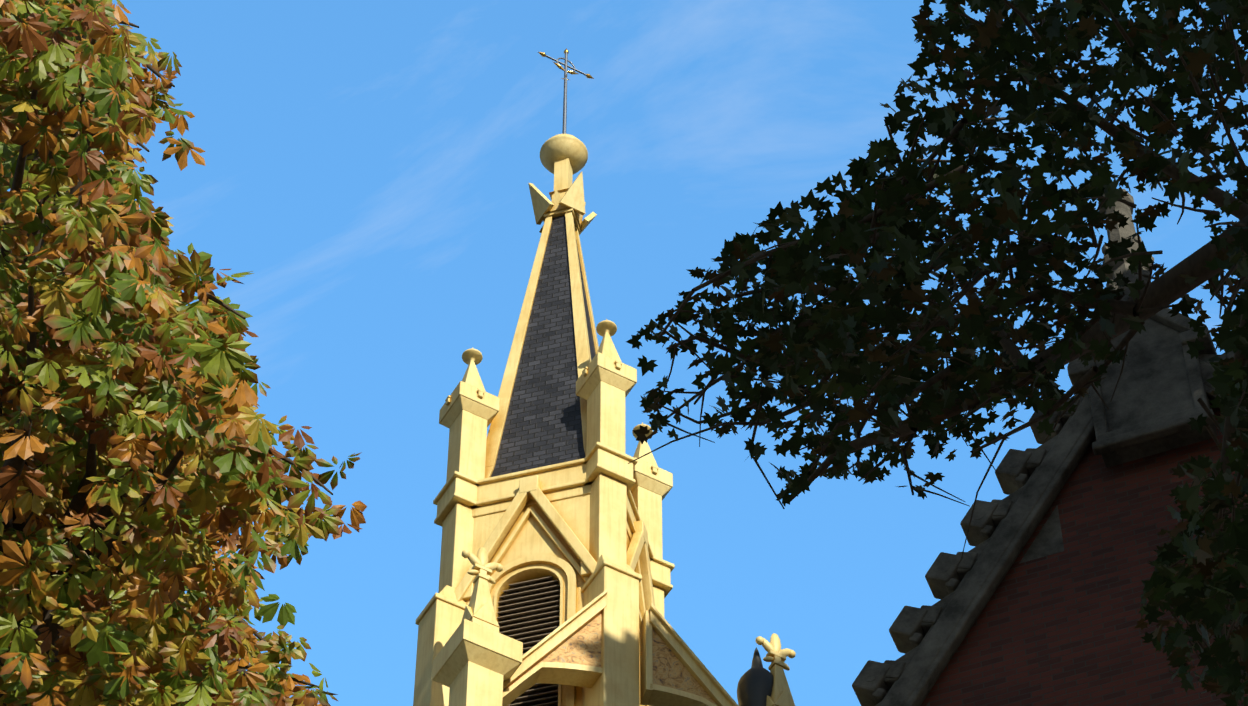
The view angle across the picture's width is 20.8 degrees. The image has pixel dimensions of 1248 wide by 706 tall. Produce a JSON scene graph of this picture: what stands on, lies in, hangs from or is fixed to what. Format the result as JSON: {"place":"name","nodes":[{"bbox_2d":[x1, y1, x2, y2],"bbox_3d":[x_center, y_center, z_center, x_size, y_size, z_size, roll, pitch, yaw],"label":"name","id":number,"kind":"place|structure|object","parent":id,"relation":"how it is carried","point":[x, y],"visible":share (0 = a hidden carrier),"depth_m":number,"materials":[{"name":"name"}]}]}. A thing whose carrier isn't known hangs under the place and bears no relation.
{"place":"outdoors","nodes":[
{"label":"outdoors","id":0,"kind":"place"},
{"bbox_2d":[7,0,1247,705],"label":"sky","id":1,"kind":"structure","parent":0,"point":[371,164],"materials":[{"name":"blue"}]},
{"label":"ground","id":2,"kind":"structure","parent":0,"visible":0},
{"bbox_2d":[0,0,366,705],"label":"chestnut tree","id":3,"kind":"object","parent":2,"relation":"on","point":[136,440],"visible":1,"depth_m":15.99,"materials":[{"name":"green plant"}]},
{"bbox_2d":[413,319,795,705],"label":"church tower","id":4,"kind":"structure","parent":2,"relation":"on","point":[555,587],"depth_m":40.11,"materials":[{"name":"beige paint"}]},
{"bbox_2d":[485,212,598,477],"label":"spire","id":5,"kind":"structure","parent":4,"relation":"on","point":[539,420],"depth_m":44.06,"materials":[{"name":"grey tile"}]},
{"bbox_2d":[528,134,596,234],"bbox_3d":[-0.858,-2.445,48.123,0.784,2.120,0.784,-12,-52,9],"label":"finial","id":6,"kind":"object","parent":5,"relation":"on","point":[563,158],"visible":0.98,"depth_m":47.80,"materials":[{"name":"beige stone"}]},
{"bbox_2d":[538,48,593,133],"bbox_3d":[-0.858,-3.807,49.812,0.139,2.340,0.956,-48,-65,31],"label":"cross","id":7,"kind":"object","parent":6,"relation":"on","point":[566,52],"visible":0.98,"depth_m":50.23,"materials":[{"name":"grey metal"}]},
{"bbox_2d":[626,0,1247,705],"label":"maple tree","id":8,"kind":"object","parent":2,"relation":"on","point":[830,338],"visible":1,"depth_m":12.64,"materials":[{"name":"green plant"}]},
{"bbox_2d":[852,189,1247,705],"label":"brick gable building","id":9,"kind":"structure","parent":2,"relation":"on","point":[1037,589],"depth_m":36.02,"materials":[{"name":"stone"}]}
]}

